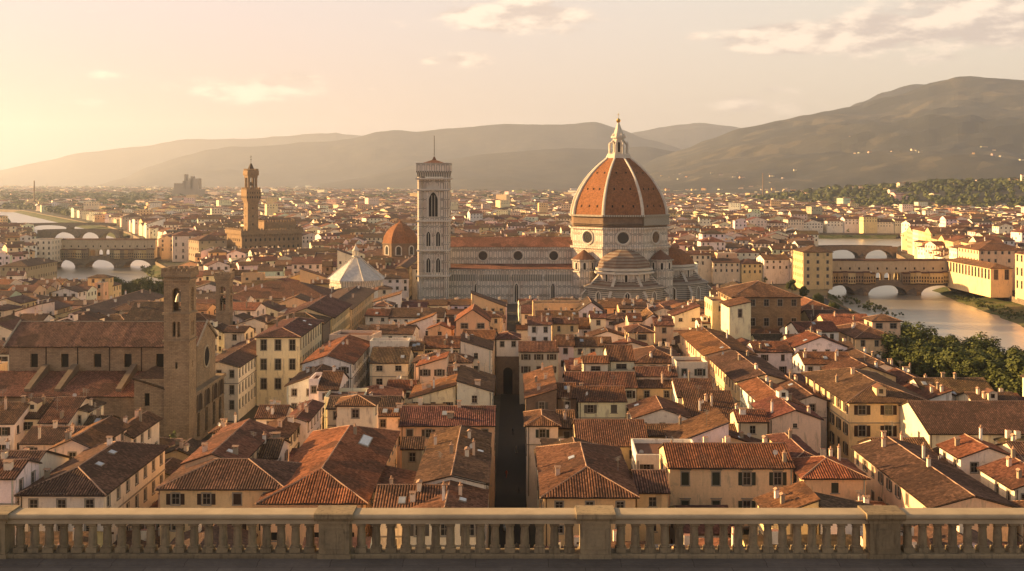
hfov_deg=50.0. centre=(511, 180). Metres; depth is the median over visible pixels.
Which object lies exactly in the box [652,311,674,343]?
town house
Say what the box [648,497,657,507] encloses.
window
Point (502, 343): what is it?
window
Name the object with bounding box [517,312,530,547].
pavement
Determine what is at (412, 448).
town house
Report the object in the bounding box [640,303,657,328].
town house
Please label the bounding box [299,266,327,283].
town house
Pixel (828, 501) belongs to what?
town house
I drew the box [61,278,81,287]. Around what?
town house
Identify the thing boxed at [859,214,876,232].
town house
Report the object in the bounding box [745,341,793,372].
town house
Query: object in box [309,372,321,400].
town house
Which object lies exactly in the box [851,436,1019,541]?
town house
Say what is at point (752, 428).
window
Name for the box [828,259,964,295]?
shop bridge
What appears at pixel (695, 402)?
town house
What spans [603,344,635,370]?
town house
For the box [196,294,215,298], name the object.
town house
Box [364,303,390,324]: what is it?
town house
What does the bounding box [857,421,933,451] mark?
town house
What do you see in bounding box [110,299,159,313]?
town house
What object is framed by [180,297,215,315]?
town house
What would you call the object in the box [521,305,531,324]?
town house
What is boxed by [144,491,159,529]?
town house
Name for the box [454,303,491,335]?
town house
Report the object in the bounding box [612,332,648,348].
town house
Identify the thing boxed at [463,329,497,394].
town house
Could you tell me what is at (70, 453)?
window
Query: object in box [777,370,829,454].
town house
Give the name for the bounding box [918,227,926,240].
town house
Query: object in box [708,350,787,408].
town house
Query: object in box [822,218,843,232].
town house
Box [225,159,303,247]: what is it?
town hall
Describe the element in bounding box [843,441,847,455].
window
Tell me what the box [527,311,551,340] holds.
town house
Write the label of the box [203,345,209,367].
rose window
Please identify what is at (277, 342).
window
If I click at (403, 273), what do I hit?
town house
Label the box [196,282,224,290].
town house
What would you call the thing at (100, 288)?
distant houses
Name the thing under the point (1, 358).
window
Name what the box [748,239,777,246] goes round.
town house
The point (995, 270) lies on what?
window
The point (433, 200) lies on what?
triple window
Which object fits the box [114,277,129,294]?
tree
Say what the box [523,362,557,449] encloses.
town house
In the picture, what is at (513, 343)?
window
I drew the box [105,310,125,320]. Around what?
town house
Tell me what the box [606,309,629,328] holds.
town house
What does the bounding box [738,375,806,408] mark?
town house
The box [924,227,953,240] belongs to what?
town house
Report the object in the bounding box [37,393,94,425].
town house
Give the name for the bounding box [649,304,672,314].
town house
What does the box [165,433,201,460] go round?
town house
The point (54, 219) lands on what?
river bank
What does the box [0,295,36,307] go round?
town house
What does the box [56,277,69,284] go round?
town house
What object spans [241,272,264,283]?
town house
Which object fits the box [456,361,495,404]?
town house
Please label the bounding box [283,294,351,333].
town house
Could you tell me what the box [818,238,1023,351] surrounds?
river water
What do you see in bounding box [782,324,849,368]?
town house
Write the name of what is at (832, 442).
window
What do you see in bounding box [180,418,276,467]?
town house
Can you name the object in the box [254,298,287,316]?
town house
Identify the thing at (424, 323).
town house
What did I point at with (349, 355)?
town house
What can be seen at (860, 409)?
window
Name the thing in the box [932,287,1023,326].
river bank
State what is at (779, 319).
window
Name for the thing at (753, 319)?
window
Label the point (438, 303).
town house
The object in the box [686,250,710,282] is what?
town house
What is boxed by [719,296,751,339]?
town house
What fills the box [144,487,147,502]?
window
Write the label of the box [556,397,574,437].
town house
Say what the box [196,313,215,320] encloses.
town house
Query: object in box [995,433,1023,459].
town house
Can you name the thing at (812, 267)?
tower house
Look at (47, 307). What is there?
town house
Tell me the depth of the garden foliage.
251.68 m
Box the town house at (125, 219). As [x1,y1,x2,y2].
[122,213,140,229]
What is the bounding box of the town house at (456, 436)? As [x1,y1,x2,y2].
[424,425,491,543]
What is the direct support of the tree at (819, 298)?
on the ground
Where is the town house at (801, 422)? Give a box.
[750,395,823,452]
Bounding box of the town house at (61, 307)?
[35,298,70,312]
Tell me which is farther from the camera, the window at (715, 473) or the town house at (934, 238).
the town house at (934, 238)
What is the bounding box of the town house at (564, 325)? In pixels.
[551,309,578,340]
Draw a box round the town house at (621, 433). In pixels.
[571,411,647,470]
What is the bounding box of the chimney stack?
[33,181,34,201]
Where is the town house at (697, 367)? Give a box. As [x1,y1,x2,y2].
[672,357,707,377]
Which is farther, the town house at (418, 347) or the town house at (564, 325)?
the town house at (564, 325)
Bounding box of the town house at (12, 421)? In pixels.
[0,389,31,449]
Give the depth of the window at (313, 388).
260.27 m
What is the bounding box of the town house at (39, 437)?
[17,420,86,451]
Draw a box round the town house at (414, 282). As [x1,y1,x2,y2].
[411,265,416,299]
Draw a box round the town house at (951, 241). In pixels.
[945,236,969,247]
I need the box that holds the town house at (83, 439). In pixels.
[48,416,131,459]
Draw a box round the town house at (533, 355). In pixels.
[518,336,558,403]
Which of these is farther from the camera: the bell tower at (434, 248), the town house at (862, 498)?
the bell tower at (434, 248)
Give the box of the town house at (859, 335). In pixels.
[837,322,900,356]
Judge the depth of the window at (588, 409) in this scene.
241.42 m
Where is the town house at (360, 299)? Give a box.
[329,286,375,329]
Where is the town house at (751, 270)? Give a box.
[740,258,762,282]
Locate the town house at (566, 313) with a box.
[553,307,578,316]
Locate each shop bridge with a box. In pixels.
[53,238,161,267]
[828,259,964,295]
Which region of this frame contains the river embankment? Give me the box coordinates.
[0,209,1023,313]
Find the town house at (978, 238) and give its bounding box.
[968,232,1003,242]
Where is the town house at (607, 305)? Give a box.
[597,300,618,313]
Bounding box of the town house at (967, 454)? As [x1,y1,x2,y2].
[936,425,1018,481]
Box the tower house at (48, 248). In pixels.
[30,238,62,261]
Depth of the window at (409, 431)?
215.88 m
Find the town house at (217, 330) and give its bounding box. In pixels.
[213,326,219,352]
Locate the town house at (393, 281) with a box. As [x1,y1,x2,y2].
[383,273,401,292]
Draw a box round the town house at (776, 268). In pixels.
[756,251,789,283]
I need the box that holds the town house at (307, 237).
[302,232,315,247]
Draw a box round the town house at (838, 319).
[811,311,866,325]
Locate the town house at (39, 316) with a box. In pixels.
[20,307,55,320]
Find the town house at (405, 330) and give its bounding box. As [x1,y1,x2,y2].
[368,321,419,340]
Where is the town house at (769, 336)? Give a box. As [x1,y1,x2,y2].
[751,327,780,340]
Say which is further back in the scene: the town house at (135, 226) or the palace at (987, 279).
the town house at (135, 226)
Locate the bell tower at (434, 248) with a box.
[415,136,452,299]
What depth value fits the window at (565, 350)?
320.37 m
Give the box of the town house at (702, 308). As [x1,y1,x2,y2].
[673,302,704,311]
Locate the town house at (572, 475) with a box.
[535,442,639,545]
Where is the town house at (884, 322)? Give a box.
[862,312,902,337]
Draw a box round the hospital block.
[172,174,204,195]
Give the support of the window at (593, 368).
in the town house at (595, 362)
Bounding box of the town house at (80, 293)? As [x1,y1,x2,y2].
[51,284,87,299]
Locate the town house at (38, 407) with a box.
[24,393,55,434]
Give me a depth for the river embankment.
1330.58 m
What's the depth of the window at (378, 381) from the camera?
296.37 m
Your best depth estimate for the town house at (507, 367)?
333.96 m
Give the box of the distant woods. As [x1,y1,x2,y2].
[0,177,1023,222]
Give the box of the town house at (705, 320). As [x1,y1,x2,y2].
[694,314,710,328]
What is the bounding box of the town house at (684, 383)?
[670,370,713,403]
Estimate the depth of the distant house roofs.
1020.33 m
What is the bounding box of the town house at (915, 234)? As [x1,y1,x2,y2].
[913,225,927,254]
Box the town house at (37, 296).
[24,293,50,301]
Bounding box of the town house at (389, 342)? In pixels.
[370,338,410,354]
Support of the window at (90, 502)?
in the town house at (110, 473)
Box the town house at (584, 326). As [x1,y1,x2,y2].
[578,317,590,335]
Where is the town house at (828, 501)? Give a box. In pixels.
[814,492,917,535]
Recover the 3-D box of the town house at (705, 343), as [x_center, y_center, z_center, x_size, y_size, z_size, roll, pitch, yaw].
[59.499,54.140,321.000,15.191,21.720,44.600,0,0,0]
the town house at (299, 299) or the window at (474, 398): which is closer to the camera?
the window at (474, 398)
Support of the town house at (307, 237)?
on the ground
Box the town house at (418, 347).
[409,334,425,378]
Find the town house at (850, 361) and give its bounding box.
[821,356,897,381]
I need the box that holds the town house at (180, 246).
[171,231,193,261]
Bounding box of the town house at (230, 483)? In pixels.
[155,458,301,547]
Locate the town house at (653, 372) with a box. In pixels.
[633,365,677,378]
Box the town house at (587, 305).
[575,296,604,317]
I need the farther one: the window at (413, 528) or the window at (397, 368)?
the window at (397, 368)
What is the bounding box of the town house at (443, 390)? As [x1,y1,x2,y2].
[408,373,457,404]
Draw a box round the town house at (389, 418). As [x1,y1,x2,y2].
[334,403,402,467]
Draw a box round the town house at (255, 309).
[215,300,266,316]
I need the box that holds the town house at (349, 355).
[300,335,369,387]
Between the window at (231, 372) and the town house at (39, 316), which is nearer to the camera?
the window at (231, 372)
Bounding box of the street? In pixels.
[499,313,524,547]
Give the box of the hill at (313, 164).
[91,122,681,187]
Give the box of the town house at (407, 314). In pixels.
[389,305,446,323]
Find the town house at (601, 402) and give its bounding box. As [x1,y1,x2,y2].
[576,375,626,418]
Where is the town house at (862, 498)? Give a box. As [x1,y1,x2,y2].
[857,489,885,504]
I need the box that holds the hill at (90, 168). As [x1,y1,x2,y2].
[0,133,359,185]
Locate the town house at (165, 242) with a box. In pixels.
[158,233,173,258]
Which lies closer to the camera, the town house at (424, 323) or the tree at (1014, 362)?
the tree at (1014, 362)
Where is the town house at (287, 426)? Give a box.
[267,415,299,454]
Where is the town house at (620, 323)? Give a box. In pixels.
[611,318,625,332]
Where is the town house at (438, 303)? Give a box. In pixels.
[422,300,447,308]
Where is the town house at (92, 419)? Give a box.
[82,402,119,425]
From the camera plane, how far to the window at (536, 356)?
318.81 m
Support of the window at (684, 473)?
in the town house at (736, 474)
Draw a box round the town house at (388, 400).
[325,384,403,427]
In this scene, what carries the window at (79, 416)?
in the town house at (85, 412)
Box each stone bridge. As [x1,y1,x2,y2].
[33,223,116,228]
[37,229,123,237]
[816,245,896,258]
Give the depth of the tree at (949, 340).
359.65 m
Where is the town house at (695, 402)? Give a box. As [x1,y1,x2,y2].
[681,385,734,420]
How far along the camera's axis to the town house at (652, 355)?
296.12 m
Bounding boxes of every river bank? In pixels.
[15,211,128,237]
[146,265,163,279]
[818,235,897,238]
[827,293,843,305]
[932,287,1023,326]
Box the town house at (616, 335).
[585,326,624,341]
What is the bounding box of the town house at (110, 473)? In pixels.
[14,436,168,543]
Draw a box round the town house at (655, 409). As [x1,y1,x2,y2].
[627,395,691,422]
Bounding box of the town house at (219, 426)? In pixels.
[208,409,235,435]
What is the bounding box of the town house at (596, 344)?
[574,333,611,357]
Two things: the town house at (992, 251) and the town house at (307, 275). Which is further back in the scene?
the town house at (992, 251)
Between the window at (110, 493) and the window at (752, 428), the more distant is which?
the window at (752, 428)
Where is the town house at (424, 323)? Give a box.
[407,312,436,340]
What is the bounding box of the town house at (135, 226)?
[132,217,144,233]
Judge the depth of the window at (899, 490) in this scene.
172.37 m
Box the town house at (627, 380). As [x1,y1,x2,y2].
[562,371,637,416]
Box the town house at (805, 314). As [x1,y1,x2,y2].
[801,306,850,320]
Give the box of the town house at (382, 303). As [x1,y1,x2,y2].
[373,297,395,308]
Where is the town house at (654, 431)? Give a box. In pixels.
[645,423,736,438]
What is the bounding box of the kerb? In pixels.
[0,559,1023,564]
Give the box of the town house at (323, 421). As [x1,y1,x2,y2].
[322,413,323,428]
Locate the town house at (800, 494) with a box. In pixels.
[753,480,820,534]
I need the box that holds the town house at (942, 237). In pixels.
[938,235,966,242]
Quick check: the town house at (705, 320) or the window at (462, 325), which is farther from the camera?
the town house at (705, 320)
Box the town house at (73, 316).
[61,312,101,320]
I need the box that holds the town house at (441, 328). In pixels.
[426,319,455,335]
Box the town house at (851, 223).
[840,216,858,232]
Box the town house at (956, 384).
[905,372,992,393]
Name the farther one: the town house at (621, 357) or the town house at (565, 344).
the town house at (565, 344)
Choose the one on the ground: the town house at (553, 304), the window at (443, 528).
the town house at (553, 304)
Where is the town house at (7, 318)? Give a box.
[0,313,28,321]
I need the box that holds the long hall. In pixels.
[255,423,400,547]
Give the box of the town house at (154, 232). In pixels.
[152,226,159,237]
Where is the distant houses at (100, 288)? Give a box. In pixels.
[0,136,1023,547]
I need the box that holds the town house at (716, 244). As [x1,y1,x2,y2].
[696,237,724,250]
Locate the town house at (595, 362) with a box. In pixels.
[581,355,609,370]
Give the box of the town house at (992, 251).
[958,239,1023,289]
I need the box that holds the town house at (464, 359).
[412,347,474,378]
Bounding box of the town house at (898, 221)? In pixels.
[892,216,906,233]
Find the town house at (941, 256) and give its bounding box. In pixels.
[933,253,948,258]
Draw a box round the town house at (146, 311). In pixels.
[124,301,180,320]
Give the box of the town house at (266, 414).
[254,397,294,424]
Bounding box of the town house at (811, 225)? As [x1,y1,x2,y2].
[804,219,822,232]
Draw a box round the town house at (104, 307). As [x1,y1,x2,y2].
[53,289,163,319]
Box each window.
[0,357,7,360]
[0,427,9,435]
[19,477,23,490]
[23,446,36,449]
[25,422,32,430]
[28,498,38,507]
[31,470,35,483]
[56,498,66,507]
[68,451,76,459]
[78,415,81,424]
[84,498,94,507]
[107,493,110,507]
[117,485,120,500]
[126,478,129,493]
[135,471,138,485]
[135,493,138,507]
[144,465,147,478]
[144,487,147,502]
[152,480,155,495]
[166,492,184,505]
[169,524,184,531]
[197,492,214,505]
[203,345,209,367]
[229,370,233,377]
[229,385,234,394]
[229,400,233,409]
[232,334,236,340]
[232,492,241,505]
[260,339,266,350]
[260,358,266,369]
[260,378,266,389]
[271,532,276,541]
[274,339,281,350]
[274,358,280,369]
[274,378,281,389]
[289,339,295,350]
[289,358,295,369]
[291,388,296,396]
[310,385,316,393]
[339,366,348,372]
[351,408,359,418]
[375,366,382,371]
[376,379,381,384]
[379,419,386,427]
[394,366,401,371]
[406,428,413,436]
[408,452,415,462]
[410,524,428,536]
[420,369,430,376]
[422,428,434,438]
[425,231,431,246]
[425,257,431,272]
[427,190,439,216]
[434,369,444,376]
[435,231,441,246]
[435,257,440,272]
[439,524,446,536]
[460,323,467,328]
[460,524,475,536]
[471,396,477,403]
[477,323,484,328]
[500,341,504,346]
[511,341,515,346]
[521,354,530,359]
[521,366,530,372]
[534,354,542,359]
[536,401,547,409]
[536,428,548,438]
[543,326,547,332]
[547,354,555,359]
[554,500,563,507]
[558,524,563,534]
[563,348,567,353]
[563,431,569,437]
[564,401,569,408]
[582,230,593,244]
[584,405,596,413]
[585,500,594,504]
[591,366,599,370]
[596,320,600,325]
[610,405,617,413]
[615,230,630,245]
[615,364,627,369]
[615,500,624,507]
[625,390,634,398]
[635,334,646,339]
[640,464,653,468]
[644,390,649,397]
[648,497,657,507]
[651,230,660,244]
[660,454,662,468]
[662,327,666,332]
[663,390,669,397]
[679,469,690,485]
[679,498,690,504]
[681,368,686,375]
[694,368,704,375]
[710,469,721,485]
[710,498,721,504]
[738,309,742,317]
[738,469,755,485]
[738,498,755,507]
[742,527,748,534]
[750,299,755,306]
[750,426,756,434]
[751,317,755,325]
[761,355,767,360]
[764,299,769,306]
[764,317,768,325]
[769,469,786,485]
[777,299,782,306]
[777,317,782,325]
[779,366,786,372]
[791,299,796,306]
[809,403,815,411]
[830,412,833,424]
[830,431,833,443]
[830,483,839,493]
[836,397,840,408]
[836,416,840,429]
[843,402,847,413]
[843,421,847,435]
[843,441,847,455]
[854,404,869,415]
[854,425,869,436]
[856,453,858,465]
[860,340,865,346]
[862,458,867,472]
[871,464,873,478]
[871,489,873,500]
[874,340,878,346]
[876,323,882,328]
[878,471,883,485]
[880,404,896,415]
[880,425,896,436]
[886,477,891,491]
[890,323,896,328]
[895,484,900,499]
[905,491,908,506]
[970,462,978,473]
[994,269,997,279]
[995,481,998,493]
[1005,269,1008,279]
[1006,488,1010,500]
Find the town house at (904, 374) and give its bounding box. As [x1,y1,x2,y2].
[887,361,955,400]
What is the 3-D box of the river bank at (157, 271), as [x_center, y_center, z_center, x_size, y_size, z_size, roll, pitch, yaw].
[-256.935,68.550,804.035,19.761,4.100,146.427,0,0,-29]
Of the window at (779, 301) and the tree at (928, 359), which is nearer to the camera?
the tree at (928, 359)
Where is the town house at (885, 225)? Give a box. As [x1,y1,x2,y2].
[877,219,893,232]
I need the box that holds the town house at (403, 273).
[378,268,408,298]
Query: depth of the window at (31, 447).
207.61 m
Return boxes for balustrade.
[0,505,1023,558]
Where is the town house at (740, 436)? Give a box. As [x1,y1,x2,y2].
[729,430,761,441]
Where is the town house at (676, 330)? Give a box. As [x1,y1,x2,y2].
[673,327,690,336]
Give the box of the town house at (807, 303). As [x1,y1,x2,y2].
[801,297,835,311]
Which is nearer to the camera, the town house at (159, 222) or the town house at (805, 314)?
the town house at (805, 314)
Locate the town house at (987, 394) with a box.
[954,387,1018,400]
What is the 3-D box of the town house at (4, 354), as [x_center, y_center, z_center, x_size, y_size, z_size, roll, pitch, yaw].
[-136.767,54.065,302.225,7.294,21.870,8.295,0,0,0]
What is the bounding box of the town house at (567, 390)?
[556,382,576,418]
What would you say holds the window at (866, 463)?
in the town house at (901, 474)
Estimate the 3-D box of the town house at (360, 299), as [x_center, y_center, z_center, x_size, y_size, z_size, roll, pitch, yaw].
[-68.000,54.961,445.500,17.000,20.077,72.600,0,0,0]
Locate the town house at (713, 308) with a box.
[705,297,726,330]
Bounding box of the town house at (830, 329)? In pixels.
[784,314,839,340]
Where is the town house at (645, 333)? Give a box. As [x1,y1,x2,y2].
[623,323,655,345]
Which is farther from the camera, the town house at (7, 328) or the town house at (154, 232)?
the town house at (154, 232)
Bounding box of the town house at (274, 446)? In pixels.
[250,431,291,460]
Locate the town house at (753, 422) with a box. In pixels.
[728,396,769,439]
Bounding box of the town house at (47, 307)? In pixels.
[13,298,54,316]
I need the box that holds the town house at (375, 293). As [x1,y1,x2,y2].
[371,285,377,298]
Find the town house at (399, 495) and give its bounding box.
[372,479,448,547]
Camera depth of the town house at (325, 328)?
359.43 m
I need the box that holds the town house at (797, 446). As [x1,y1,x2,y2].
[766,428,818,457]
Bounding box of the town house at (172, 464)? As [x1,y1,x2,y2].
[165,457,182,478]
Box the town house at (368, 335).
[329,330,381,340]
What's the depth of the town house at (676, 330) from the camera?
380.81 m
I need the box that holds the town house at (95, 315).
[54,310,105,320]
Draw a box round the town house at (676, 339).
[673,335,679,347]
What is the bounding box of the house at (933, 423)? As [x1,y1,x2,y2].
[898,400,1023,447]
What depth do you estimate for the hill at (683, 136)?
14290.28 m
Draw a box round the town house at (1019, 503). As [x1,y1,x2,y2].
[1011,500,1023,541]
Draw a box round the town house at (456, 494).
[410,480,488,547]
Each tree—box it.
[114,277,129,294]
[122,279,140,294]
[130,274,155,292]
[151,279,161,291]
[153,281,163,294]
[786,279,796,290]
[799,286,809,296]
[812,292,824,303]
[828,300,839,308]
[875,331,914,366]
[886,339,915,368]
[897,318,913,334]
[900,321,937,345]
[902,338,943,374]
[911,351,938,376]
[916,349,949,376]
[929,334,944,348]
[931,334,960,350]
[933,342,987,376]
[951,349,1006,378]
[954,337,983,353]
[960,331,1006,354]
[972,362,1006,390]
[986,346,1008,360]
[992,351,1023,395]
[1004,345,1023,361]
[1010,366,1023,395]
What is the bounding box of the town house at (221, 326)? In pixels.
[210,319,227,352]
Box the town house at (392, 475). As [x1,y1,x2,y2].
[372,465,416,528]
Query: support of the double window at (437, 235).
in the bell tower at (434, 248)
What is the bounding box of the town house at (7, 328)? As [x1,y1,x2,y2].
[0,318,23,339]
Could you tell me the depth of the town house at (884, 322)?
353.06 m
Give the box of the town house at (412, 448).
[400,436,425,470]
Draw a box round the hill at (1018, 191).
[798,181,1023,206]
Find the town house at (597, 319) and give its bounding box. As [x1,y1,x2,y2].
[588,307,606,330]
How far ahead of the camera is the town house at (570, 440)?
199.26 m
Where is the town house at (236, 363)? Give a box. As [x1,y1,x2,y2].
[215,331,256,420]
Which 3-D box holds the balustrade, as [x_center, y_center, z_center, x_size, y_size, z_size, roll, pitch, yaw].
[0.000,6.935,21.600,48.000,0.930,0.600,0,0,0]
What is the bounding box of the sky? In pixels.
[0,0,1023,169]
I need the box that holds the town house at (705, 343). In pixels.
[678,321,757,377]
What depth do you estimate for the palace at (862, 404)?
232.55 m
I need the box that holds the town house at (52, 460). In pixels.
[0,438,71,478]
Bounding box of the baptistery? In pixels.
[326,244,384,288]
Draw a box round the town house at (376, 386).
[363,384,405,395]
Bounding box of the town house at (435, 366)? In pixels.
[416,351,448,383]
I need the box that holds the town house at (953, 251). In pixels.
[949,242,963,258]
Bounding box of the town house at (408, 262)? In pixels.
[395,256,416,296]
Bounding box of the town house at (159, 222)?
[145,218,164,237]
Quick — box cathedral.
[449,113,711,303]
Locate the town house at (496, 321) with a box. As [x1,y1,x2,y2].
[486,305,502,332]
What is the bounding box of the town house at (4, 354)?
[0,337,8,370]
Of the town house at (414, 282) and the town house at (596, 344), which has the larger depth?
the town house at (414, 282)
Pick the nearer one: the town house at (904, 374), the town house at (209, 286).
the town house at (904, 374)
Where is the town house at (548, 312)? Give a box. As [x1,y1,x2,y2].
[535,308,553,316]
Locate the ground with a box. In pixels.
[0,186,1014,547]
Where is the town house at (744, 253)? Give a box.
[730,248,759,259]
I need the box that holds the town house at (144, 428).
[123,407,161,443]
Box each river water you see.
[0,212,160,283]
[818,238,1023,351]
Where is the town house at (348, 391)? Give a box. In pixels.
[324,388,368,428]
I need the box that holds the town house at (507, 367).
[495,331,520,393]
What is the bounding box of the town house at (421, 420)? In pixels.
[398,400,496,507]
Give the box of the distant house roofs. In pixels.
[0,146,1023,547]
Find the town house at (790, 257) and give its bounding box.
[788,252,792,280]
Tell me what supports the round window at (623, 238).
in the cathedral
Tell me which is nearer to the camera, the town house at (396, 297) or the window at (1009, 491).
the window at (1009, 491)
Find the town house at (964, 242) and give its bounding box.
[959,235,974,244]
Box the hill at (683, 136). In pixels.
[632,123,738,148]
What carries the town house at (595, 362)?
on the ground
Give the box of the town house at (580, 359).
[575,347,596,363]
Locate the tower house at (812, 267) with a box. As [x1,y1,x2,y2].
[792,245,833,288]
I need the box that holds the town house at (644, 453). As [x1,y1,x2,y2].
[631,437,692,468]
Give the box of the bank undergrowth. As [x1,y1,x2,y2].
[140,236,1023,319]
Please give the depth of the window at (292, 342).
317.18 m
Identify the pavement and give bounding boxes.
[495,394,503,533]
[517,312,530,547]
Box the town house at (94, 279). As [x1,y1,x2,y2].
[87,274,114,298]
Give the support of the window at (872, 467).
in the town house at (901, 474)
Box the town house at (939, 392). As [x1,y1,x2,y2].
[917,381,952,400]
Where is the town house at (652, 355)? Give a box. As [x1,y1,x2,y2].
[633,345,680,365]
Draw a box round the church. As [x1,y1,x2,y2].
[0,266,225,439]
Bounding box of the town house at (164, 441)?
[159,437,174,445]
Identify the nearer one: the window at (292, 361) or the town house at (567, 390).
the town house at (567, 390)
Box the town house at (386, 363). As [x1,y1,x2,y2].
[368,347,413,385]
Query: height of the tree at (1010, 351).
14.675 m
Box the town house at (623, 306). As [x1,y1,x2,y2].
[616,298,647,312]
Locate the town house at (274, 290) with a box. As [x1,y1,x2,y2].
[233,281,336,302]
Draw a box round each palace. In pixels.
[188,234,226,261]
[254,312,323,405]
[716,280,802,328]
[801,367,929,462]
[946,257,1013,297]
[1015,252,1023,299]
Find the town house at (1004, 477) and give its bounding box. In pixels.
[976,446,1023,500]
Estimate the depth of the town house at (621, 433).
207.60 m
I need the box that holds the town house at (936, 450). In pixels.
[932,440,997,455]
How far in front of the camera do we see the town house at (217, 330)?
343.46 m
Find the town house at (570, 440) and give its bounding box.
[534,436,591,507]
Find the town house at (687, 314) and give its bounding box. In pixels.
[667,301,699,328]
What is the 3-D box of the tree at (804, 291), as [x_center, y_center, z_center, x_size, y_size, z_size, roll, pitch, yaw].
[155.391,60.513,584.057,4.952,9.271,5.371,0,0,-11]
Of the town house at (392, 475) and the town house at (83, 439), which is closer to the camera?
the town house at (392, 475)
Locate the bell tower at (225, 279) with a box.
[214,271,234,324]
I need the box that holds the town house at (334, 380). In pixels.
[317,365,348,413]
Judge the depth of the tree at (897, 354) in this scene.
338.12 m
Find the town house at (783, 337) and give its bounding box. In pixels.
[779,328,827,340]
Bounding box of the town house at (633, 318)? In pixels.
[625,308,642,325]
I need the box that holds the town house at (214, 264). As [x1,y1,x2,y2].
[203,257,230,271]
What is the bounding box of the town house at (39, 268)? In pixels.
[0,257,57,278]
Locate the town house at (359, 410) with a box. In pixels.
[333,394,381,427]
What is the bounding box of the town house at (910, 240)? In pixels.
[907,224,929,254]
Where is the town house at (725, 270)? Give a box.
[711,258,740,283]
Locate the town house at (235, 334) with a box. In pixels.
[223,320,254,348]
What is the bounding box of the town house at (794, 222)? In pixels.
[783,216,804,230]
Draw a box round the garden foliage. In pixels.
[169,229,849,437]
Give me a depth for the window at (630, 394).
255.55 m
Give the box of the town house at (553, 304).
[532,300,581,315]
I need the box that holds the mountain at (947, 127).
[549,76,1023,193]
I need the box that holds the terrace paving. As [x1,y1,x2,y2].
[0,565,1023,570]
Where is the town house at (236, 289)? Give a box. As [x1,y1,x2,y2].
[233,283,253,293]
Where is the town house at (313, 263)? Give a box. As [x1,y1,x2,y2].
[291,255,321,273]
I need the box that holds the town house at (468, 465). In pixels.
[413,438,491,547]
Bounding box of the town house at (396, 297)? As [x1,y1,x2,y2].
[372,290,401,307]
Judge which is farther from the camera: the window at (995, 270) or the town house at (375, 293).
the window at (995, 270)
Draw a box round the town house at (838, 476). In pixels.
[792,444,870,500]
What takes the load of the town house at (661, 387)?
on the ground
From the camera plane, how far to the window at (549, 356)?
318.81 m
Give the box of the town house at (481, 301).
[471,290,506,330]
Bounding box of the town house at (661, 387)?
[636,371,672,400]
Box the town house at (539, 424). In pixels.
[523,409,560,507]
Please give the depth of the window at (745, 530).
176.75 m
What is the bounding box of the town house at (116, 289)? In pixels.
[75,281,121,297]
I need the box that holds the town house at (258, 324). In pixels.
[234,314,274,335]
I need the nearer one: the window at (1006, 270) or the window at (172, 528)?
the window at (172, 528)
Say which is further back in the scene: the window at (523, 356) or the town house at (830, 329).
the town house at (830, 329)
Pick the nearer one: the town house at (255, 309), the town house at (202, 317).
the town house at (202, 317)
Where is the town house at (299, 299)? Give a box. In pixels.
[277,291,314,306]
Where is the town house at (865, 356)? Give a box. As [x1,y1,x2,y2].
[844,347,901,370]
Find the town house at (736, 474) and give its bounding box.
[657,435,796,543]
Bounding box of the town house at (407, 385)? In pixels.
[386,371,418,404]
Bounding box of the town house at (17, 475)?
[0,459,41,534]
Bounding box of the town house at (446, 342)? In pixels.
[423,332,460,353]
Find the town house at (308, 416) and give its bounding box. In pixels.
[290,399,324,447]
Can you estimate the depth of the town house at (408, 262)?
616.43 m
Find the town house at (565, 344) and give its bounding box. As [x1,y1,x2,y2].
[555,334,574,381]
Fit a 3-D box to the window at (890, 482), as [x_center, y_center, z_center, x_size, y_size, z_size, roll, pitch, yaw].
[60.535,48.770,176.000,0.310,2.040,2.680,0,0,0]
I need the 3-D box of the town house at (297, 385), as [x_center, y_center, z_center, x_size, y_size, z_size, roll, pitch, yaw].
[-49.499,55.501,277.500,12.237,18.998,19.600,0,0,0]
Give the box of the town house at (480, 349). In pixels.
[460,331,493,373]
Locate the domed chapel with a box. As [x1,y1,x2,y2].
[365,221,416,261]
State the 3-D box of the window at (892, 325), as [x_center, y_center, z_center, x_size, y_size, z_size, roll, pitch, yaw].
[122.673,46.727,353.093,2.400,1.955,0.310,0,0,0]
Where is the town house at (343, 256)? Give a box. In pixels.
[337,248,362,268]
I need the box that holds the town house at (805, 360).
[791,348,849,378]
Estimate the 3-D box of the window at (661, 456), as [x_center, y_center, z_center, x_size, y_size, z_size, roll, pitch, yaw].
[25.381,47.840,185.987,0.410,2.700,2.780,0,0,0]
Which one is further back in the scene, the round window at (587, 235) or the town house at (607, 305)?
the round window at (587, 235)
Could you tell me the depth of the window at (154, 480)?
179.82 m
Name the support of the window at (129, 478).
in the town house at (110, 473)
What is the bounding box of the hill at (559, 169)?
[320,146,672,190]
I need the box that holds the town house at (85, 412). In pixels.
[67,388,106,425]
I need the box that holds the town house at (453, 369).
[447,354,459,375]
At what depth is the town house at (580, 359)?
292.58 m
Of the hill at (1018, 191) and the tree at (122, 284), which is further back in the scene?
the hill at (1018, 191)
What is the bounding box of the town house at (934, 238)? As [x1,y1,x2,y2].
[931,233,949,240]
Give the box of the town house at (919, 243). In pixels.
[913,240,928,258]
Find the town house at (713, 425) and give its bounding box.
[663,408,729,441]
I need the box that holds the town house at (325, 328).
[265,311,331,343]
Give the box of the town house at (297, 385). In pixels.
[284,361,338,409]
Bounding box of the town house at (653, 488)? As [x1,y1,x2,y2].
[630,469,670,543]
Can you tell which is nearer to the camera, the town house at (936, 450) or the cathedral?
the town house at (936, 450)
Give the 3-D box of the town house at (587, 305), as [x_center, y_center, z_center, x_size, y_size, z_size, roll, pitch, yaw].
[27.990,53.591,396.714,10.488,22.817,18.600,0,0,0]

